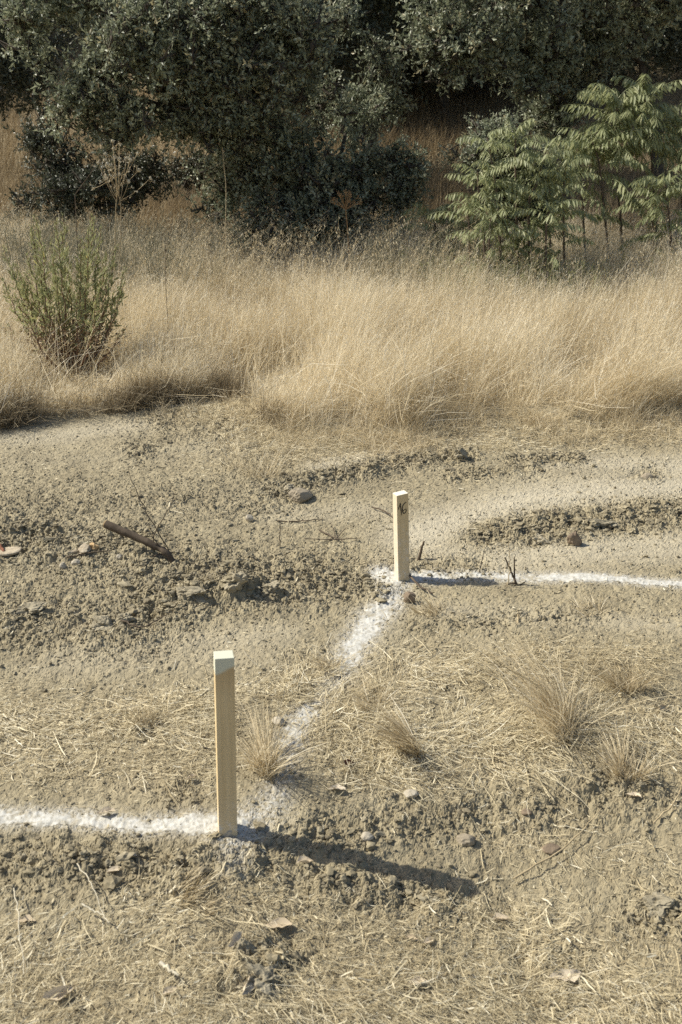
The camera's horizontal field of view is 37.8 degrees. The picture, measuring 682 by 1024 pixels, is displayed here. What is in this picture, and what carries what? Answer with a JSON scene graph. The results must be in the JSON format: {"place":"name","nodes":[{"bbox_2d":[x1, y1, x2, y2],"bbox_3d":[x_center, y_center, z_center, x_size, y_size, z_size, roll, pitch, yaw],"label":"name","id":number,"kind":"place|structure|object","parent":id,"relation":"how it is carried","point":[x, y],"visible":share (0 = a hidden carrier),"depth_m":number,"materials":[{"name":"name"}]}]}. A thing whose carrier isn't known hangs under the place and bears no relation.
{"place":"outdoors","nodes":[
{"label":"outdoors","id":0,"kind":"place"},
{"bbox_2d":[0,2,681,1023],"bbox_3d":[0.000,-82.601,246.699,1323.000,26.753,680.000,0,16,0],"label":"ground","id":1,"kind":"structure","parent":0,"point":[90,448],"depth_m":3.44,"materials":[{"name":"soil"}]},
{"bbox_2d":[0,546,21,556],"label":"wood chip","id":2,"kind":"object","parent":1,"relation":"on","point":[10,551],"visible":0.98,"depth_m":4.33,"materials":[{"name":"wood"}]},
{"bbox_2d":[13,888,23,973],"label":"twig","id":3,"kind":"object","parent":1,"relation":"on","point":[18,927],"visible":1,"depth_m":2.36,"materials":[{"name":"wood"}]},
{"bbox_2d":[14,914,35,921],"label":"fallen leaf","id":4,"kind":"object","parent":1,"relation":"on","point":[27,917],"visible":0.95,"depth_m":2.40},
{"bbox_2d":[15,601,46,615],"bbox_3d":[-1.202,0.384,3.868,0.116,0.067,0.084,0,16,0],"label":"earth clod","id":5,"kind":"object","parent":1,"relation":"on","point":[34,608],"visible":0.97,"depth_m":3.85,"materials":[{"name":"soil"}]},
{"bbox_2d":[0,0,83,127],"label":"oak tree","id":6,"kind":"object","parent":1,"relation":"on","point":[21,78],"visible":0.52,"depth_m":13.35,"materials":[{"name":"green plant"}]},
{"bbox_2d":[42,985,72,999],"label":"fallen leaf","id":7,"kind":"object","parent":1,"relation":"on","point":[52,991],"visible":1,"depth_m":2.19,"materials":[{"name":"plant"}]},
{"bbox_2d":[59,562,66,568],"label":"stone","id":8,"kind":"object","parent":1,"relation":"on","point":[62,565],"visible":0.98,"depth_m":4.20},
{"bbox_2d":[0,212,128,377],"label":"green shrub","id":9,"kind":"object","parent":1,"relation":"on","point":[82,307],"visible":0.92,"depth_m":6.91,"materials":[{"name":"green plant"}]},
{"bbox_2d":[71,559,80,564],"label":"stone","id":10,"kind":"object","parent":1,"relation":"on","point":[75,561],"visible":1,"depth_m":4.23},
{"bbox_2d":[67,543,91,553],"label":"stone","id":11,"kind":"object","parent":1,"relation":"on","point":[84,548],"visible":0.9,"depth_m":4.31,"materials":[{"name":"stone"}]},
{"bbox_2d":[67,550,111,557],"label":"twig","id":12,"kind":"object","parent":1,"relation":"on","point":[86,553],"visible":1,"depth_m":4.29,"materials":[{"name":"wood"}]},
{"bbox_2d":[75,150,104,275],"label":"dry stalk","id":13,"kind":"object","parent":1,"relation":"on","point":[75,202],"visible":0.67,"depth_m":8.50,"materials":[{"name":"beige plant"}]},
{"bbox_2d":[77,863,102,913],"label":"twig","id":14,"kind":"object","parent":1,"relation":"on","point":[91,885],"visible":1,"depth_m":2.47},
{"bbox_2d":[90,542,98,550],"bbox_3d":[-1.084,0.166,4.352,0.055,0.063,0.029,0,16,0],"label":"wood scrap","id":15,"kind":"object","parent":1,"relation":"on","point":[93,546],"visible":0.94,"depth_m":4.34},
{"bbox_2d":[81,903,109,921],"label":"twig","id":16,"kind":"object","parent":1,"relation":"on","point":[82,904],"visible":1,"depth_m":2.41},
{"bbox_2d":[90,615,113,631],"bbox_3d":[-0.893,0.426,3.740,0.098,0.067,0.082,0,16,0],"label":"earth clod","id":17,"kind":"object","parent":1,"relation":"on","point":[103,622],"visible":0.87,"depth_m":3.73,"materials":[{"name":"soil"}]},
{"bbox_2d":[97,806,115,813],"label":"fallen leaf","id":18,"kind":"object","parent":1,"relation":"on","point":[106,809],"visible":1,"depth_m":2.77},
{"bbox_2d":[106,866,121,872],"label":"fallen leaf","id":19,"kind":"object","parent":1,"relation":"on","point":[113,868],"visible":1,"depth_m":2.57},
{"bbox_2d":[0,93,228,236],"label":"evergreen bush","id":20,"kind":"object","parent":1,"relation":"on","point":[65,188],"visible":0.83,"depth_m":10.39,"materials":[{"name":"green plant"}]},
{"bbox_2d":[116,554,122,559],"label":"stone","id":21,"kind":"object","parent":1,"relation":"on","point":[119,556],"visible":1,"depth_m":4.28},
{"bbox_2d":[89,138,154,291],"bbox_3d":[-1.825,-2.266,8.246,0.556,1.543,0.292,5,17,15],"label":"dry thistle","id":22,"kind":"object","parent":1,"relation":"on","point":[114,176],"visible":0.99,"depth_m":8.15,"materials":[{"name":"plant"}]},
{"bbox_2d":[114,613,135,623],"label":"earth clod","id":23,"kind":"object","parent":1,"relation":"on","point":[128,617],"visible":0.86,"depth_m":3.76,"materials":[{"name":"soil"}]},
{"bbox_2d":[0,802,250,863],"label":"chalk line","id":24,"kind":"object","parent":1,"relation":"on","point":[192,823],"visible":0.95,"depth_m":2.75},
{"bbox_2d":[103,468,175,562],"bbox_3d":[-0.867,0.019,4.265,0.339,0.435,0.050,4,17,12],"label":"fallen branch","id":25,"kind":"object","parent":1,"relation":"on","point":[130,534],"visible":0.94,"depth_m":4.29,"materials":[{"name":"wood"}]},
{"bbox_2d":[121,615,166,627],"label":"twig","id":26,"kind":"object","parent":1,"relation":"on","point":[141,626],"visible":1,"depth_m":3.73,"materials":[{"name":"wood"}]},
{"bbox_2d":[118,698,173,731],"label":"grass tuft","id":27,"kind":"object","parent":1,"relation":"on","point":[147,722],"visible":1,"depth_m":3.17,"materials":[{"name":"plant"}]},
{"bbox_2d":[164,240,167,320],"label":"dry stalk","id":28,"kind":"object","parent":1,"relation":"on","point":[165,279],"visible":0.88,"depth_m":7.41,"materials":[{"name":"beige plant"}]},
{"bbox_2d":[163,986,176,993],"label":"fallen leaf","id":29,"kind":"object","parent":1,"relation":"on","point":[167,989],"visible":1,"depth_m":2.22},
{"bbox_2d":[0,0,347,267],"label":"oak tree","id":30,"kind":"object","parent":1,"relation":"on","point":[197,75],"visible":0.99,"depth_m":9.30,"materials":[{"name":"green plant"}]},
{"bbox_2d":[175,585,206,604],"bbox_3d":[-0.581,0.319,3.915,0.148,0.082,0.110,0,16,0],"label":"earth clod","id":31,"kind":"object","parent":1,"relation":"on","point":[189,591],"visible":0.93,"depth_m":3.88,"materials":[{"name":"soil"}]},
{"bbox_2d":[170,860,230,923],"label":"grass tuft","id":32,"kind":"object","parent":1,"relation":"on","point":[205,882],"visible":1,"depth_m":2.50,"materials":[{"name":"plant"}]},
{"bbox_2d":[221,148,226,275],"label":"dry stalk","id":33,"kind":"object","parent":1,"relation":"on","point":[225,212],"visible":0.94,"depth_m":9.01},
{"bbox_2d":[213,650,236,835],"bbox_3d":[-0.309,0.703,2.678,0.050,0.696,0.050,-2,17,-11],"label":"wooden stake","id":34,"kind":"object","parent":1,"relation":"on","point":[224,698],"visible":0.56,"depth_m":2.62,"materials":[{"name":"brown wood"}]},
{"bbox_2d":[225,830,231,836],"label":"stone","id":35,"kind":"object","parent":1,"relation":"on","point":[228,833],"visible":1,"depth_m":2.70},
{"bbox_2d":[227,931,241,946],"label":"fallen leaf","id":36,"kind":"object","parent":1,"relation":"on","point":[236,936],"visible":1,"depth_m":2.36,"materials":[{"name":"plant"}]},
{"bbox_2d":[223,571,248,592],"bbox_3d":[-0.421,0.271,3.927,0.093,0.083,0.099,-6,17,-19],"label":"earth clod","id":37,"kind":"object","parent":1,"relation":"on","point":[237,581],"visible":1,"depth_m":3.89,"materials":[{"name":"soil"}]},
{"bbox_2d":[232,938,257,955],"bbox_3d":[-0.226,1.028,2.346,0.061,0.056,0.038,0,16,0],"label":"earth clod","id":38,"kind":"object","parent":1,"relation":"on","point":[246,947],"visible":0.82,"depth_m":2.34,"materials":[{"name":"soil"}]},
{"bbox_2d":[245,514,252,521],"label":"pebble","id":39,"kind":"object","parent":1,"relation":"on","point":[249,518],"visible":1,"depth_m":4.69,"materials":[{"name":"stone"}]},
{"bbox_2d":[183,675,331,780],"bbox_3d":[-0.239,0.675,2.981,0.438,0.216,0.507,0,16,0],"label":"grass tuft","id":40,"kind":"object","parent":1,"relation":"on","point":[265,764],"visible":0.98,"depth_m":2.95,"materials":[{"name":"plant"}]},
{"bbox_2d":[204,427,310,481],"bbox_3d":[-0.464,-0.311,5.263,0.745,0.261,0.459,9,19,27],"label":"grass tuft","id":41,"kind":"object","parent":1,"relation":"on","point":[266,468],"visible":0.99,"depth_m":5.25,"materials":[{"name":"plant"}]},
{"bbox_2d":[233,963,282,1004],"bbox_3d":[-0.188,1.075,2.267,0.117,0.078,0.098,0,16,0],"label":"earth clod","id":42,"kind":"object","parent":1,"relation":"on","point":[265,974],"visible":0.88,"depth_m":2.26,"materials":[{"name":"soil"}]},
{"bbox_2d":[242,975,253,994],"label":"fallen leaf","id":43,"kind":"object","parent":42,"relation":"on","point":[249,988],"visible":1,"depth_m":2.24,"materials":[{"name":"plant"}]},
{"bbox_2d":[260,580,279,594],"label":"earth clod","id":44,"kind":"object","parent":1,"relation":"on","point":[270,588],"visible":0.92,"depth_m":3.97,"materials":[{"name":"soil"}]},
{"bbox_2d":[0,196,545,309],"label":"wild weeds","id":45,"kind":"object","parent":1,"relation":"on","point":[76,242],"visible":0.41,"depth_m":8.95,"materials":[{"name":"plant"}]},
{"bbox_2d":[264,917,291,927],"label":"fallen leaf","id":46,"kind":"object","parent":1,"relation":"on","point":[281,920],"visible":0.91,"depth_m":2.45,"materials":[{"name":"plant"}]},
{"bbox_2d":[272,716,285,725],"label":"stone","id":47,"kind":"object","parent":1,"relation":"on","point":[278,722],"visible":0.81,"depth_m":3.18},
{"bbox_2d":[283,483,295,492],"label":"rock","id":48,"kind":"object","parent":1,"relation":"on","point":[288,487],"visible":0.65,"depth_m":5.08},
{"bbox_2d":[180,65,410,265],"bbox_3d":[-0.477,-3.425,10.076,2.392,2.108,1.472,0,16,0],"label":"oak thicket","id":49,"kind":"object","parent":1,"relation":"on","point":[312,191],"visible":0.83,"depth_m":10.02,"materials":[{"name":"green plant"}]},
{"bbox_2d":[277,519,320,521],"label":"twig","id":50,"kind":"object","parent":1,"relation":"on","point":[296,521],"visible":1,"depth_m":4.69,"materials":[{"name":"wood"}]},
{"bbox_2d":[288,487,311,502],"bbox_3d":[-0.203,-0.080,4.960,0.120,0.078,0.100,0,16,0],"label":"rock","id":51,"kind":"object","parent":1,"relation":"on","point":[300,495],"visible":1,"depth_m":4.93,"materials":[{"name":"stone"}]},
{"bbox_2d":[296,856,313,863],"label":"fallen leaf","id":52,"kind":"object","parent":1,"relation":"on","point":[303,859],"visible":1,"depth_m":2.67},
{"bbox_2d":[71,0,566,153],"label":"oak tree","id":53,"kind":"object","parent":1,"relation":"on","point":[384,12],"visible":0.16,"depth_m":12.38,"materials":[{"name":"green plant"}]},
{"bbox_2d":[244,582,404,822],"bbox_3d":[-0.097,0.611,3.324,0.583,0.191,1.828,12,21,36],"label":"chalk line","id":54,"kind":"object","parent":1,"relation":"on","point":[359,634],"visible":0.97,"depth_m":3.56,"materials":[{"name":"paint"}]},
{"bbox_2d":[304,524,356,541],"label":"twig","id":55,"kind":"object","parent":1,"relation":"on","point":[336,538],"visible":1,"depth_m":4.50,"materials":[{"name":"wood"}]},
{"bbox_2d":[305,646,362,673],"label":"grass tuft","id":56,"kind":"object","parent":1,"relation":"on","point":[325,661],"visible":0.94,"depth_m":3.49,"materials":[{"name":"plant"}]},
{"bbox_2d":[328,784,345,789],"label":"fallen leaf","id":57,"kind":"object","parent":1,"relation":"on","point":[337,786],"visible":1,"depth_m":2.93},
{"bbox_2d":[1,0,676,120],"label":"woods","id":58,"kind":"object","parent":1,"relation":"on","point":[418,77],"visible":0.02,"depth_m":17.64,"materials":[{"name":"green plant"}]},
{"bbox_2d":[0,196,681,485],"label":"dry grass","id":59,"kind":"structure","parent":1,"relation":"on","point":[348,339],"depth_m":6.98,"materials":[{"name":"plant"}]},
{"bbox_2d":[0,28,681,254],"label":"hillside grass","id":60,"kind":"structure","parent":1,"relation":"on","point":[177,201],"depth_m":14.93,"materials":[{"name":"plant"}]},
{"bbox_2d":[0,195,681,331],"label":"wild oat grass","id":61,"kind":"structure","parent":1,"relation":"on","point":[262,245],"depth_m":8.74,"materials":[{"name":"plant"}]},
{"bbox_2d":[0,394,681,1023],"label":"straw litter","id":62,"kind":"object","parent":1,"relation":"on","point":[348,718],"visible":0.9,"depth_m":2.97,"materials":[{"name":"plant"}]},
{"bbox_2d":[159,961,178,975],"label":"twig","id":63,"kind":"object","parent":62,"relation":"on","point":[165,966],"visible":1,"depth_m":2.25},
{"bbox_2d":[343,759,353,764],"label":"fallen leaf","id":64,"kind":"object","parent":62,"relation":"on","point":[346,761],"visible":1,"depth_m":3.03,"materials":[{"name":"beige plant"}]},
{"bbox_2d":[422,936,433,943],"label":"fallen leaf","id":65,"kind":"object","parent":62,"relation":"on","point":[428,940],"visible":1,"depth_m":2.47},
{"bbox_2d":[330,189,361,259],"bbox_3d":[0.042,-2.461,9.301,0.278,1.062,0.270,-12,20,-35],"label":"dry umbel","id":66,"kind":"object","parent":1,"relation":"on","point":[345,203],"visible":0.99,"depth_m":9.17,"materials":[{"name":"plant"}]},
{"bbox_2d":[361,832,373,841],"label":"stone","id":67,"kind":"object","parent":1,"relation":"on","point":[367,836],"visible":1,"depth_m":2.77,"materials":[{"name":"stone"}]},
{"bbox_2d":[322,0,417,211],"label":"oak sapling","id":68,"kind":"object","parent":1,"relation":"on","point":[395,104],"visible":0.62,"depth_m":10.55,"materials":[{"name":"green plant"}]},
{"bbox_2d":[343,673,405,716],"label":"grass tuft","id":69,"kind":"object","parent":1,"relation":"on","point":[370,698],"visible":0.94,"depth_m":3.29,"materials":[{"name":"plant"}]},
{"bbox_2d":[371,506,392,517],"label":"twig","id":70,"kind":"object","parent":1,"relation":"on","point":[382,510],"visible":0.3,"depth_m":4.79,"materials":[{"name":"wood"}]},
{"bbox_2d":[358,697,437,758],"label":"grass tuft","id":71,"kind":"object","parent":1,"relation":"on","point":[401,739],"visible":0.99,"depth_m":3.07,"materials":[{"name":"plant"}]},
{"bbox_2d":[393,490,409,580],"bbox_3d":[0.251,0.181,4.116,0.050,0.547,0.051,-7,18,-15],"label":"wooden stake","id":72,"kind":"object","parent":1,"relation":"on","point":[401,534],"visible":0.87,"depth_m":4.07,"materials":[{"name":"brown wood"}]},
{"bbox_2d":[374,135,435,240],"bbox_3d":[0.658,-3.210,10.423,0.666,1.409,0.595,0,16,0],"label":"oak sapling","id":73,"kind":"object","parent":1,"relation":"on","point":[412,171],"visible":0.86,"depth_m":10.28,"materials":[{"name":"green plant"}]},
{"bbox_2d":[404,591,415,602],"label":"stone","id":74,"kind":"object","parent":1,"relation":"on","point":[408,595],"visible":0.92,"depth_m":3.93,"materials":[{"name":"stone"}]},
{"bbox_2d":[403,789,418,797],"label":"stone","id":75,"kind":"object","parent":1,"relation":"on","point":[409,792],"visible":1,"depth_m":2.92,"materials":[{"name":"stone"}]},
{"bbox_2d":[407,976,428,984],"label":"fallen leaf","id":76,"kind":"object","parent":1,"relation":"on","point":[414,980],"visible":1,"depth_m":2.34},
{"bbox_2d":[409,574,432,593],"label":"twig","id":77,"kind":"object","parent":1,"relation":"on","point":[415,581],"visible":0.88,"depth_m":4.04,"materials":[{"name":"wood"}]},
{"bbox_2d":[417,541,424,559],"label":"twig","id":78,"kind":"object","parent":1,"relation":"on","point":[420,553],"visible":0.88,"depth_m":4.32,"materials":[{"name":"wood"}]},
{"bbox_2d":[402,590,449,617],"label":"grass tuft","id":79,"kind":"object","parent":1,"relation":"on","point":[433,611],"visible":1,"depth_m":3.85,"materials":[{"name":"plant"}]},
{"bbox_2d":[398,203,505,263],"bbox_3d":[1.037,-2.475,9.497,1.005,0.908,0.776,0,16,0],"label":"compound leaved sapling","id":80,"kind":"object","parent":1,"relation":"on","point":[451,210],"visible":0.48,"depth_m":9.43,"materials":[{"name":"green plant"}]},
{"bbox_2d":[454,448,467,460],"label":"earth clod","id":81,"kind":"object","parent":1,"relation":"on","point":[461,453],"visible":0.99,"depth_m":5.47,"materials":[{"name":"soil"}]},
{"bbox_2d":[456,833,475,846],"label":"stone","id":82,"kind":"object","parent":1,"relation":"on","point":[465,839],"visible":1,"depth_m":2.81,"materials":[{"name":"stone"}]},
{"bbox_2d":[493,913,508,919],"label":"fallen leaf","id":83,"kind":"object","parent":1,"relation":"on","point":[500,916],"visible":1,"depth_m":2.59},
{"bbox_2d":[436,107,574,272],"bbox_3d":[1.573,-2.871,9.364,1.338,1.805,0.811,-4,17,-13],"label":"leaved bush","id":84,"kind":"object","parent":1,"relation":"on","point":[470,156],"visible":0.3,"depth_m":9.15,"materials":[{"name":"green plant"}]},
{"bbox_2d":[335,238,680,311],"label":"wild weeds","id":85,"kind":"object","parent":1,"relation":"on","point":[530,265],"visible":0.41,"depth_m":8.59,"materials":[{"name":"beige plant"}]},
{"bbox_2d":[507,538,510,586],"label":"twig","id":86,"kind":"object","parent":1,"relation":"on","point":[508,564],"visible":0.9,"depth_m":4.02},
{"bbox_2d":[427,118,600,297],"bbox_3d":[1.592,-2.566,8.789,1.529,1.709,1.158,-16,23,-42],"label":"compound leaved sapling","id":87,"kind":"object","parent":1,"relation":"on","point":[553,205],"visible":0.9,"depth_m":8.66,"materials":[{"name":"green plant"}]},
{"bbox_2d":[504,556,525,585],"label":"twig","id":88,"kind":"object","parent":1,"relation":"on","point":[514,582],"visible":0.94,"depth_m":4.05,"materials":[{"name":"wood"}]},
{"bbox_2d":[368,566,681,604],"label":"chalk line","id":89,"kind":"object","parent":1,"relation":"on","point":[391,579],"visible":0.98,"depth_m":4.12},
{"bbox_2d":[521,808,531,814],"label":"stone","id":90,"kind":"object","parent":1,"relation":"on","point":[524,811],"visible":0.98,"depth_m":2.89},
{"bbox_2d":[385,0,681,231],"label":"oak tree","id":91,"kind":"object","parent":1,"relation":"on","point":[540,49],"visible":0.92,"depth_m":9.99,"materials":[{"name":"green plant"}]},
{"bbox_2d":[490,216,577,282],"bbox_3d":[1.701,-2.229,9.025,0.769,0.862,0.570,-11,20,-34],"label":"compound leaved sapling","id":92,"kind":"object","parent":1,"relation":"on","point":[533,249],"visible":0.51,"depth_m":8.91,"materials":[{"name":"green plant"}]},
{"bbox_2d":[532,533,548,544],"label":"earth clod","id":93,"kind":"object","parent":1,"relation":"on","point":[541,540],"visible":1,"depth_m":4.45,"materials":[{"name":"soil"}]},
{"bbox_2d":[541,843,560,854],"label":"stone","id":94,"kind":"object","parent":1,"relation":"on","point":[551,848],"visible":0.94,"depth_m":2.79,"materials":[{"name":"stone"}]},
{"bbox_2d":[513,808,601,878],"bbox_3d":[0.621,0.932,2.792,0.370,0.073,0.028,-13,21,-36],"label":"twig","id":95,"kind":"object","parent":1,"relation":"on","point":[531,867],"visible":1,"depth_m":2.76,"materials":[{"name":"wood"}]},
{"bbox_2d":[549,968,581,981],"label":"fallen leaf","id":96,"kind":"object","parent":1,"relation":"on","point":[566,972],"visible":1,"depth_m":2.41,"materials":[{"name":"plant"}]},
{"bbox_2d":[460,619,678,745],"bbox_3d":[0.678,0.538,3.160,0.629,0.359,0.591,0,16,0],"label":"grass tuft","id":97,"kind":"object","parent":1,"relation":"on","point":[553,710],"visible":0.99,"depth_m":3.15,"materials":[{"name":"plant"}]},
{"bbox_2d":[567,531,581,546],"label":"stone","id":98,"kind":"object","parent":1,"relation":"on","point":[574,539],"visible":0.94,"depth_m":4.40,"materials":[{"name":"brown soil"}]},
{"bbox_2d":[559,590,613,617],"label":"grass tuft","id":99,"kind":"object","parent":1,"relation":"on","point":[599,608],"visible":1,"depth_m":3.86,"materials":[{"name":"plant"}]},
{"bbox_2d":[591,518,619,527],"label":"earth clod","id":100,"kind":"object","parent":1,"relation":"on","point":[605,523],"visible":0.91,"depth_m":4.61,"materials":[{"name":"soil"}]},
{"bbox_2d":[532,74,681,268],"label":"compound leaved sapling","id":101,"kind":"object","parent":1,"relation":"on","point":[637,99],"visible":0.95,"depth_m":9.40,"materials":[{"name":"green plant"}]},
{"bbox_2d":[567,0,681,177],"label":"oak tree","id":102,"kind":"object","parent":1,"relation":"on","point":[673,47],"visible":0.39,"depth_m":13.72,"materials":[{"name":"green plant"}]},
{"bbox_2d":[574,649,675,697],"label":"grass tuft","id":103,"kind":"object","parent":1,"relation":"on","point":[611,677],"visible":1,"depth_m":3.35,"materials":[{"name":"plant"}]},
{"bbox_2d":[581,719,681,783],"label":"grass tuft","id":104,"kind":"object","parent":1,"relation":"on","point":[615,770],"visible":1,"depth_m":3.01,"materials":[{"name":"plant"}]},
{"bbox_2d":[627,792,641,797],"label":"fallen leaf","id":105,"kind":"object","parent":1,"relation":"on","point":[634,794],"visible":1,"depth_m":2.95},
{"bbox_2d":[611,164,681,267],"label":"compound leaved sapling","id":106,"kind":"object","parent":1,"relation":"on","point":[676,189],"visible":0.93,"depth_m":9.17,"materials":[{"name":"green plant"}]},
{"bbox_2d":[641,473,653,478],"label":"rock","id":107,"kind":"object","parent":1,"relation":"on","point":[646,475],"visible":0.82,"depth_m":5.25,"materials":[{"name":"stone"}]},
{"bbox_2d":[641,891,675,919],"bbox_3d":[0.836,1.032,2.613,0.093,0.067,0.079,-6,17,-18],"label":"earth clod","id":108,"kind":"object","parent":1,"relation":"on","point":[661,901],"visible":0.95,"depth_m":2.59,"materials":[{"name":"soil"}]},
{"bbox_2d":[659,703,666,709],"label":"fallen leaf","id":109,"kind":"object","parent":1,"relation":"on","point":[663,708],"visible":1,"depth_m":3.27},
{"bbox_2d":[653,777,681,823],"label":"twig","id":110,"kind":"object","parent":1,"relation":"on","point":[663,812],"visible":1,"depth_m":2.91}
]}

